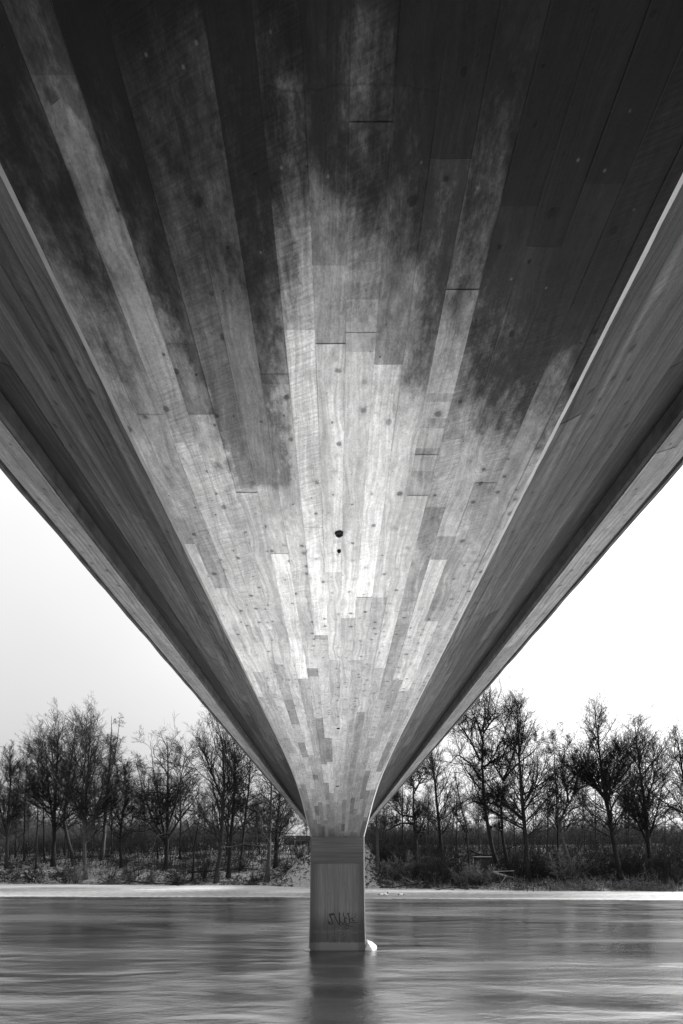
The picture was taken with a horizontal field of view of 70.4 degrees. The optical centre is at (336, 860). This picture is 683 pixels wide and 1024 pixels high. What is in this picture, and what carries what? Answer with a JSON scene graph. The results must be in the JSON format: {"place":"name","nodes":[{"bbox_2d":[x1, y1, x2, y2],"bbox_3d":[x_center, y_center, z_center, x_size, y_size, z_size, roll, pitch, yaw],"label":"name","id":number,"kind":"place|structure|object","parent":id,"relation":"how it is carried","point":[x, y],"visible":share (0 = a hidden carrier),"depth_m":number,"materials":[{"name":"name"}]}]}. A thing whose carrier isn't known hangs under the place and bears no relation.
{"place":"outdoors","nodes":[
{"label":"outdoors","id":0,"kind":"place"},
{"bbox_2d":[0,897,682,1023],"bbox_3d":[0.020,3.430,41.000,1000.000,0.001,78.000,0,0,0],"label":"river","id":1,"kind":"structure","parent":0,"point":[157,960],"depth_m":16.14,"materials":[{"name":"grey liquid"}]},
{"bbox_2d":[0,0,682,949],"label":"footbridge","id":2,"kind":"object","parent":1,"relation":"in","point":[340,402],"visible":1,"depth_m":1.90,"materials":[{"name":"concrete"}]},
{"bbox_2d":[0,884,682,900],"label":"riverbank","id":3,"kind":"structure","parent":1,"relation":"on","point":[47,890],"depth_m":51.34,"materials":[{"name":"white sand"}]},
{"bbox_2d":[435,885,468,889],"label":"fallen tree","id":4,"kind":"object","parent":3,"relation":"on","point":[452,887],"visible":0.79,"depth_m":55.09,"materials":[{"name":"grey wood"}]},
{"bbox_2d":[365,940,376,950],"bbox_3d":[1.280,3.258,18.837,0.672,0.404,0.774,0,0,-22],"label":"ice mound","id":5,"kind":"object","parent":1,"relation":"on","point":[371,946],"visible":0.52,"depth_m":18.56,"materials":[{"name":"white ice"}]},
{"bbox_2d":[0,842,682,890],"bbox_3d":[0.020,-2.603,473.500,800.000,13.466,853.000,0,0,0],"label":"ground","id":6,"kind":"structure","parent":0,"point":[301,878],"depth_m":69.06,"materials":[{"name":"grey plant"}]},
{"bbox_2d":[0,862,22,882],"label":"shrub","id":7,"kind":"object","parent":6,"relation":"on","point":[5,878],"visible":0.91,"depth_m":70.00,"materials":[{"name":"grey plant"}]},
{"bbox_2d":[0,740,35,868],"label":"alder tree","id":8,"kind":"object","parent":6,"relation":"on","point":[15,811],"visible":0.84,"depth_m":77.42,"materials":[{"name":"black plant"}]},
{"bbox_2d":[0,784,36,856],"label":"background tree","id":9,"kind":"object","parent":6,"relation":"on","point":[19,822],"visible":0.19,"depth_m":84.69,"materials":[{"name":"black plant"}]},
{"bbox_2d":[5,738,46,860],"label":"alder tree","id":10,"kind":"object","parent":6,"relation":"on","point":[27,812],"visible":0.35,"depth_m":80.87,"materials":[{"name":"black plant"}]},
{"bbox_2d":[17,788,44,846],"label":"background tree","id":11,"kind":"object","parent":6,"relation":"on","point":[28,824],"visible":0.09,"depth_m":97.41,"materials":[{"name":"black plant"}]},
{"bbox_2d":[6,860,59,883],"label":"shrub","id":12,"kind":"object","parent":6,"relation":"on","point":[28,878],"visible":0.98,"depth_m":70.29,"materials":[{"name":"grey plant"}]},
{"bbox_2d":[12,732,61,858],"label":"alder tree","id":13,"kind":"object","parent":6,"relation":"on","point":[42,795],"visible":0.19,"depth_m":81.27,"materials":[{"name":"black plant"}]},
{"bbox_2d":[16,737,68,868],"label":"alder tree","id":14,"kind":"object","parent":6,"relation":"on","point":[38,772],"visible":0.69,"depth_m":75.58,"materials":[{"name":"black plant"}]},
{"bbox_2d":[0,698,101,866],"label":"alder tree","id":15,"kind":"object","parent":6,"relation":"on","point":[49,739],"visible":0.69,"depth_m":76.34,"materials":[{"name":"black plant"}]},
{"bbox_2d":[42,858,80,883],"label":"shrub","id":16,"kind":"object","parent":6,"relation":"on","point":[60,876],"visible":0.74,"depth_m":69.29,"materials":[{"name":"grey plant"}]},
{"bbox_2d":[27,722,97,865],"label":"alder tree","id":17,"kind":"object","parent":6,"relation":"on","point":[65,828],"visible":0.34,"depth_m":77.92,"materials":[{"name":"black plant"}]},
{"bbox_2d":[44,760,83,852],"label":"background tree","id":18,"kind":"object","parent":6,"relation":"on","point":[66,815],"visible":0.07,"depth_m":85.91,"materials":[{"name":"black plant"}]},
{"bbox_2d":[60,862,93,883],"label":"shrub","id":19,"kind":"object","parent":6,"relation":"on","point":[77,877],"visible":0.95,"depth_m":69.20,"materials":[{"name":"grey plant"}]},
{"bbox_2d":[35,690,145,879],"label":"alder tree","id":20,"kind":"object","parent":6,"relation":"on","point":[84,813],"visible":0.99,"depth_m":70.75,"materials":[{"name":"black plant"}]},
{"bbox_2d":[96,866,119,883],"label":"shrub","id":21,"kind":"object","parent":6,"relation":"on","point":[111,876],"visible":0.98,"depth_m":68.35,"materials":[{"name":"grey plant"}]},
{"bbox_2d":[93,774,135,851],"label":"background tree","id":22,"kind":"object","parent":6,"relation":"on","point":[113,823],"visible":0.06,"depth_m":88.27,"materials":[{"name":"black plant"}]},
{"bbox_2d":[97,712,132,860],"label":"birch tree","id":23,"kind":"object","parent":6,"relation":"on","point":[104,830],"visible":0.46,"depth_m":79.78,"materials":[{"name":"grey plant"}]},
{"bbox_2d":[99,755,145,867],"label":"alder tree","id":24,"kind":"object","parent":6,"relation":"on","point":[120,837],"visible":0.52,"depth_m":75.61,"materials":[{"name":"black plant"}]},
{"bbox_2d":[112,781,147,852],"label":"background tree","id":25,"kind":"object","parent":6,"relation":"on","point":[131,823],"visible":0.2,"depth_m":85.89,"materials":[{"name":"black plant"}]},
{"bbox_2d":[117,863,149,882],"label":"shrub","id":26,"kind":"object","parent":6,"relation":"on","point":[134,875],"visible":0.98,"depth_m":68.52,"materials":[{"name":"grey plant"}]},
{"bbox_2d":[131,817,146,875],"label":"thin tree","id":27,"kind":"object","parent":6,"relation":"on","point":[137,844],"visible":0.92,"depth_m":71.25,"materials":[{"name":"black plant"}]},
{"bbox_2d":[0,856,281,882],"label":"brushwood","id":28,"kind":"object","parent":6,"relation":"on","point":[139,868],"visible":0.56,"depth_m":73.31,"materials":[{"name":"black plant"}]},
{"bbox_2d":[130,764,159,847],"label":"background tree","id":29,"kind":"object","parent":6,"relation":"on","point":[141,799],"visible":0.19,"depth_m":89.09,"materials":[{"name":"black plant"}]},
{"bbox_2d":[138,869,162,884],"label":"shrub","id":30,"kind":"object","parent":6,"relation":"on","point":[152,877],"visible":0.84,"depth_m":68.07,"materials":[{"name":"grey plant"}]},
{"bbox_2d":[130,867,179,885],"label":"fallen tree","id":31,"kind":"object","parent":6,"relation":"on","point":[155,883],"visible":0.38,"depth_m":65.97,"materials":[{"name":"grey wood"}]},
{"bbox_2d":[135,763,178,856],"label":"background tree","id":32,"kind":"object","parent":6,"relation":"on","point":[156,799],"visible":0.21,"depth_m":79.45,"materials":[{"name":"black plant"}]},
{"bbox_2d":[110,725,213,868],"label":"oak tree","id":33,"kind":"object","parent":6,"relation":"on","point":[162,805],"visible":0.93,"depth_m":73.44,"materials":[{"name":"black plant"}]},
{"bbox_2d":[51,871,277,885],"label":"reeds","id":34,"kind":"object","parent":6,"relation":"on","point":[275,881],"visible":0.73,"depth_m":67.31,"materials":[{"name":"plant"}]},
{"bbox_2d":[145,736,213,858],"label":"background tree","id":35,"kind":"object","parent":6,"relation":"on","point":[176,781],"visible":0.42,"depth_m":80.07,"materials":[{"name":"black plant"}]},
{"bbox_2d":[160,862,204,884],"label":"shrub","id":36,"kind":"object","parent":6,"relation":"on","point":[180,874],"visible":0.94,"depth_m":66.91,"materials":[{"name":"grey plant"}]},
{"bbox_2d":[176,807,206,880],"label":"snag tree","id":37,"kind":"object","parent":6,"relation":"on","point":[194,844],"visible":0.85,"depth_m":68.69,"materials":[{"name":"black plant"}]},
{"bbox_2d":[193,788,215,845],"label":"background tree","id":38,"kind":"object","parent":6,"relation":"on","point":[204,804],"visible":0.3,"depth_m":94.99,"materials":[{"name":"black plant"}]},
{"bbox_2d":[190,855,220,881],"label":"shrub","id":39,"kind":"object","parent":6,"relation":"on","point":[205,875],"visible":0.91,"depth_m":67.61,"materials":[{"name":"black plant"}]},
{"bbox_2d":[161,704,264,883],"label":"alder tree","id":40,"kind":"object","parent":6,"relation":"on","point":[213,781],"visible":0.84,"depth_m":66.50,"materials":[{"name":"black plant"}]},
{"bbox_2d":[197,746,250,854],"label":"background tree","id":41,"kind":"object","parent":6,"relation":"on","point":[219,801],"visible":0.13,"depth_m":83.28,"materials":[{"name":"black plant"}]},
{"bbox_2d":[189,864,263,878],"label":"fallen tree","id":42,"kind":"object","parent":6,"relation":"on","point":[249,868],"visible":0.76,"depth_m":68.57,"materials":[{"name":"grey wood"}]},
{"bbox_2d":[209,736,265,877],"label":"alder tree","id":43,"kind":"object","parent":6,"relation":"on","point":[232,827],"visible":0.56,"depth_m":68.84,"materials":[{"name":"black plant"}]},
{"bbox_2d":[222,851,257,871],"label":"shrub","id":44,"kind":"object","parent":6,"relation":"on","point":[244,862],"visible":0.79,"depth_m":71.36,"materials":[{"name":"grey plant"}]},
{"bbox_2d":[211,748,282,870],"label":"alder tree","id":45,"kind":"object","parent":6,"relation":"on","point":[241,810],"visible":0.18,"depth_m":71.86,"materials":[{"name":"black plant"}]},
{"bbox_2d":[242,870,264,885],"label":"shrub","id":46,"kind":"object","parent":6,"relation":"on","point":[254,879],"visible":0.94,"depth_m":66.52,"materials":[{"name":"grey plant"}]},
{"bbox_2d":[212,763,298,881],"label":"poplar tree","id":47,"kind":"object","parent":6,"relation":"on","point":[270,812],"visible":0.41,"depth_m":66.89,"materials":[{"name":"black plant"}]},
{"bbox_2d":[223,796,290,850],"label":"linden tree","id":48,"kind":"object","parent":6,"relation":"on","point":[250,831],"visible":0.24,"depth_m":83.36,"materials":[{"name":"black plant"}]},
{"bbox_2d":[246,791,269,847],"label":"background tree","id":49,"kind":"object","parent":6,"relation":"on","point":[258,810],"visible":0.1,"depth_m":96.66,"materials":[{"name":"black plant"}]},
{"bbox_2d":[224,773,307,868],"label":"poplar tree","id":50,"kind":"object","parent":6,"relation":"on","point":[276,843],"visible":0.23,"depth_m":71.12,"materials":[{"name":"black plant"}]},
{"bbox_2d":[272,854,293,874],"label":"shrub","id":51,"kind":"object","parent":6,"relation":"on","point":[284,867],"visible":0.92,"depth_m":66.19,"materials":[{"name":"grey plant"}]},
{"bbox_2d":[271,804,305,845],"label":"linden tree","id":52,"kind":"object","parent":6,"relation":"on","point":[283,828],"visible":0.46,"depth_m":77.96,"materials":[{"name":"grey plant"}]},
{"bbox_2d":[268,853,389,883],"bbox_3d":[-0.560,0.493,64.279,19.956,5.417,7.032,0,0,17],"label":"rubble","id":53,"kind":"object","parent":6,"relation":"on","point":[291,881],"visible":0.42,"depth_m":63.68,"materials":[{"name":"stone"}]},
{"bbox_2d":[266,847,415,883],"bbox_3d":[-0.300,0.056,66.136,23.336,6.095,9.501,0,0,18],"label":"embankment scrub","id":54,"kind":"object","parent":6,"relation":"on","point":[308,852],"visible":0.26,"depth_m":64.43,"materials":[{"name":"grey plant"}]},
{"bbox_2d":[0,821,682,871],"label":"undergrowth","id":55,"kind":"object","parent":6,"relation":"on","point":[183,850],"visible":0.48,"depth_m":78.67,"materials":[{"name":"black plant"}]},
{"bbox_2d":[0,812,682,851],"bbox_3d":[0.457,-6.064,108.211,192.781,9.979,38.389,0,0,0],"label":"distant thicket","id":56,"kind":"object","parent":6,"relation":"on","point":[566,834],"visible":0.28,"depth_m":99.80,"materials":[{"name":"black plant"}]},
{"bbox_2d":[368,802,401,872],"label":"alder tree","id":57,"kind":"object","parent":6,"relation":"on","point":[381,819],"visible":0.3,"depth_m":60.94,"materials":[{"name":"black plant"}]},
{"bbox_2d":[366,828,406,860],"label":"shrub","id":58,"kind":"object","parent":6,"relation":"on","point":[373,848],"visible":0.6,"depth_m":63.58,"materials":[{"name":"grey plant"}]},
{"bbox_2d":[370,850,422,879],"bbox_3d":[7.748,0.636,61.050,7.708,4.910,5.681,0,0,0],"label":"shrub","id":59,"kind":"object","parent":6,"relation":"on","point":[401,871],"visible":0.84,"depth_m":60.48,"materials":[{"name":"black plant"}]},
{"bbox_2d":[377,782,417,840],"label":"background tree","id":60,"kind":"object","parent":6,"relation":"on","point":[401,805],"visible":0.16,"depth_m":78.04,"materials":[{"name":"black plant"}]},
{"bbox_2d":[368,756,451,868],"bbox_3d":[9.103,-6.701,64.397,10.257,16.836,8.956,0,0,-16],"label":"willow tree","id":61,"kind":"object","parent":6,"relation":"on","point":[413,822],"visible":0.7,"depth_m":63.86,"materials":[{"name":"black plant"}]},
{"bbox_2d":[391,877,439,889],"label":"fallen tree","id":62,"kind":"object","parent":6,"relation":"on","point":[421,882],"visible":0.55,"depth_m":57.04,"materials":[{"name":"grey wood"}]},
{"bbox_2d":[395,848,446,880],"bbox_3d":[10.325,0.825,62.113,8.278,4.914,5.030,0,0,-22],"label":"shrub","id":63,"kind":"object","parent":6,"relation":"on","point":[411,863],"visible":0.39,"depth_m":61.55,"materials":[{"name":"black plant"}]},
{"bbox_2d":[414,780,445,837],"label":"background tree","id":64,"kind":"object","parent":6,"relation":"on","point":[429,790],"visible":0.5,"depth_m":92.94,"materials":[{"name":"black plant"}]},
{"bbox_2d":[409,851,454,881],"bbox_3d":[11.818,0.765,59.777,5.383,4.222,5.384,0,0,27],"label":"shrub","id":65,"kind":"object","parent":6,"relation":"on","point":[424,868],"visible":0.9,"depth_m":59.82,"materials":[{"name":"black plant"}]},
{"bbox_2d":[408,742,474,858],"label":"alder tree","id":66,"kind":"object","parent":6,"relation":"on","point":[436,790],"visible":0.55,"depth_m":67.92,"materials":[{"name":"black plant"}]},
{"bbox_2d":[432,851,468,884],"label":"shrub","id":67,"kind":"object","parent":6,"relation":"on","point":[443,874],"visible":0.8,"depth_m":59.66,"materials":[{"name":"black plant"}]},
{"bbox_2d":[436,856,466,882],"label":"fallen tree","id":68,"kind":"object","parent":6,"relation":"on","point":[464,858],"visible":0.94,"depth_m":58.93,"materials":[{"name":"black wood"}]},
{"bbox_2d":[444,768,471,872],"bbox_3d":[15.620,-5.050,62.227,3.571,13.995,1.596,0,0,0],"label":"snag tree","id":69,"kind":"object","parent":6,"relation":"on","point":[466,831],"visible":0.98,"depth_m":62.27,"materials":[{"name":"black plant"}]},
{"bbox_2d":[445,778,471,850],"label":"thin tree","id":70,"kind":"object","parent":6,"relation":"on","point":[461,785],"visible":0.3,"depth_m":89.95,"materials":[{"name":"black plant"}]},
{"bbox_2d":[441,785,482,850],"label":"background tree","id":71,"kind":"object","parent":6,"relation":"on","point":[463,809],"visible":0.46,"depth_m":79.17,"materials":[{"name":"black plant"}]},
{"bbox_2d":[448,864,483,885],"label":"shrub","id":72,"kind":"object","parent":6,"relation":"on","point":[461,878],"visible":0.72,"depth_m":58.25,"materials":[{"name":"black plant"}]},
{"bbox_2d":[467,792,490,844],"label":"background tree","id":73,"kind":"object","parent":6,"relation":"on","point":[480,822],"visible":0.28,"depth_m":88.58,"materials":[{"name":"black plant"}]},
{"bbox_2d":[472,856,491,872],"bbox_3d":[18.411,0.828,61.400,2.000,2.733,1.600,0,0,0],"label":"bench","id":74,"kind":"object","parent":6,"relation":"on","point":[483,862],"visible":0.62,"depth_m":60.87,"materials":[{"name":"grey wood"}]},
{"bbox_2d":[462,860,502,885],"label":"shrub","id":75,"kind":"object","parent":6,"relation":"on","point":[490,873],"visible":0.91,"depth_m":57.56,"materials":[{"name":"grey plant"}]},
{"bbox_2d":[424,671,542,870],"bbox_3d":[18.774,-12.073,62.097,13.578,28.080,14.510,0,0,43],"label":"willow tree","id":76,"kind":"object","parent":6,"relation":"on","point":[486,718],"visible":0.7,"depth_m":61.28,"materials":[{"name":"black plant"}]},
{"bbox_2d":[483,807,508,845],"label":"background tree","id":77,"kind":"object","parent":6,"relation":"on","point":[494,827],"visible":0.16,"depth_m":89.27,"materials":[{"name":"black plant"}]},
{"bbox_2d":[470,839,522,858],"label":"fallen tree","id":78,"kind":"object","parent":6,"relation":"on","point":[494,853],"visible":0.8,"depth_m":60.75,"materials":[{"name":"black wood"}]},
{"bbox_2d":[473,709,547,873],"bbox_3d":[21.771,-8.616,61.651,9.988,21.043,6.598,0,0,-24],"label":"willow tree","id":79,"kind":"object","parent":6,"relation":"on","point":[501,823],"visible":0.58,"depth_m":60.71,"materials":[{"name":"black plant"}]},
{"bbox_2d":[499,849,532,872],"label":"shrub","id":80,"kind":"object","parent":6,"relation":"on","point":[523,865],"visible":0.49,"depth_m":60.85,"materials":[{"name":"black plant"}]},
{"bbox_2d":[465,684,573,881],"bbox_3d":[22.268,-9.377,59.170,11.446,24.119,14.717,0,0,-13],"label":"alder tree","id":81,"kind":"object","parent":6,"relation":"on","point":[525,796],"visible":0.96,"depth_m":57.79,"materials":[{"name":"black plant"}]},
{"bbox_2d":[503,768,541,843],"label":"background tree","id":82,"kind":"object","parent":6,"relation":"on","point":[510,825],"visible":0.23,"depth_m":91.94,"materials":[{"name":"black plant"}]},
{"bbox_2d":[365,825,682,879],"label":"undergrowth","id":83,"kind":"object","parent":6,"relation":"on","point":[431,852],"visible":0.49,"depth_m":62.76,"materials":[{"name":"black plant"}]},
{"bbox_2d":[366,840,682,889],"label":"brushwood","id":84,"kind":"object","parent":6,"relation":"on","point":[604,876],"visible":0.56,"depth_m":57.23,"materials":[{"name":"black plant"}]},
{"bbox_2d":[384,868,682,891],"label":"reeds","id":85,"kind":"object","parent":6,"relation":"on","point":[566,884],"visible":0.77,"depth_m":54.58,"materials":[{"name":"grey plant"}]},
{"bbox_2d":[525,798,548,846],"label":"background tree","id":86,"kind":"object","parent":6,"relation":"on","point":[530,813],"visible":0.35,"depth_m":97.62,"materials":[{"name":"black plant"}]},
{"bbox_2d":[526,772,564,850],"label":"background tree","id":87,"kind":"object","parent":6,"relation":"on","point":[547,827],"visible":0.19,"depth_m":85.96,"materials":[{"name":"black plant"}]},
{"bbox_2d":[528,852,563,881],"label":"shrub","id":88,"kind":"object","parent":6,"relation":"on","point":[539,863],"visible":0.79,"depth_m":58.01,"materials":[{"name":"black plant"}]},
{"bbox_2d":[522,719,590,865],"bbox_3d":[27.700,-7.960,61.740,12.941,19.637,8.971,0,0,-38],"label":"alder tree","id":89,"kind":"object","parent":6,"relation":"on","point":[552,781],"visible":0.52,"depth_m":60.54,"materials":[{"name":"black plant"}]},
{"bbox_2d":[538,847,592,880],"bbox_3d":[26.632,0.602,57.921,6.436,5.000,6.260,0,0,-36],"label":"shrub","id":90,"kind":"object","parent":6,"relation":"on","point":[565,870],"visible":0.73,"depth_m":57.12,"materials":[{"name":"black plant"}]},
{"bbox_2d":[539,728,616,877],"bbox_3d":[28.316,-6.695,57.825,9.118,18.508,7.727,0,0,-41],"label":"willow tree","id":91,"kind":"object","parent":6,"relation":"on","point":[564,808],"visible":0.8,"depth_m":57.49,"materials":[{"name":"twig"},{"name":"dark bark"}]},
{"bbox_2d":[574,793,590,845],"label":"background tree","id":92,"kind":"object","parent":6,"relation":"on","point":[582,822],"visible":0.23,"depth_m":93.37,"materials":[{"name":"black plant"}]},
{"bbox_2d":[560,847,609,874],"bbox_3d":[30.143,0.474,58.671,5.481,4.341,4.520,0,0,-44],"label":"shrub","id":93,"kind":"object","parent":6,"relation":"on","point":[591,856],"visible":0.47,"depth_m":58.32,"materials":[{"name":"black plant"}]},
{"bbox_2d":[569,784,604,842],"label":"thin tree","id":94,"kind":"object","parent":6,"relation":"on","point":[584,806],"visible":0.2,"depth_m":83.94,"materials":[{"name":"black plant"}]},
{"bbox_2d":[574,853,600,881],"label":"fallen tree","id":95,"kind":"object","parent":6,"relation":"on","point":[589,869],"visible":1,"depth_m":55.88,"materials":[{"name":"black wood"}]},
{"bbox_2d":[579,781,607,838],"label":"background tree","id":96,"kind":"object","parent":6,"relation":"on","point":[594,823],"visible":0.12,"depth_m":91.22,"materials":[{"name":"black plant"}]},
{"bbox_2d":[545,687,677,879],"bbox_3d":[32.151,-9.353,56.422,13.129,23.619,14.790,0,0,0],"label":"alder tree","id":97,"kind":"object","parent":6,"relation":"on","point":[604,785],"visible":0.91,"depth_m":56.76,"materials":[{"name":"black plant"}]},
{"bbox_2d":[548,881,677,890],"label":"reeds","id":98,"kind":"object","parent":6,"relation":"on","point":[646,888],"visible":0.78,"depth_m":54.16,"materials":[{"name":"grey plant"}]},
{"bbox_2d":[585,702,682,870],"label":"alder tree","id":99,"kind":"object","parent":6,"relation":"on","point":[645,821],"visible":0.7,"depth_m":59.02,"materials":[{"name":"black plant"}]},
{"bbox_2d":[608,849,661,877],"bbox_3d":[35.720,0.470,58.821,4.162,3.998,6.369,0,0,-28],"label":"shrub","id":100,"kind":"object","parent":6,"relation":"on","point":[627,861],"visible":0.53,"depth_m":58.90,"materials":[{"name":"black plant"}]},
{"bbox_2d":[614,842,667,872],"bbox_3d":[38.384,-0.130,59.798,7.035,4.750,5.089,0,0,-17],"label":"shrub","id":101,"kind":"object","parent":6,"relation":"on","point":[647,855],"visible":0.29,"depth_m":59.28,"materials":[{"name":"black plant"}]},
{"bbox_2d":[635,838,682,875],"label":"shrub","id":102,"kind":"object","parent":6,"relation":"on","point":[671,856],"visible":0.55,"depth_m":57.82,"materials":[{"name":"black plant"}]},
{"bbox_2d":[638,713,682,831],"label":"alder tree","id":103,"kind":"object","parent":6,"relation":"on","point":[680,762],"visible":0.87,"depth_m":58.37,"materials":[{"name":"black plant"}]},
{"bbox_2d":[651,861,682,884],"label":"shrub","id":104,"kind":"object","parent":6,"relation":"on","point":[674,873],"visible":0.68,"depth_m":55.84,"materials":[{"name":"black plant"}]},
{"bbox_2d":[655,793,682,840],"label":"background tree","id":105,"kind":"object","parent":6,"relation":"on","point":[673,829],"visible":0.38,"depth_m":87.81,"materials":[{"name":"black plant"}]},
{"bbox_2d":[0,466,682,842],"label":"sky","id":106,"kind":"structure","parent":0,"point":[619,632],"materials":[{"name":"white"}]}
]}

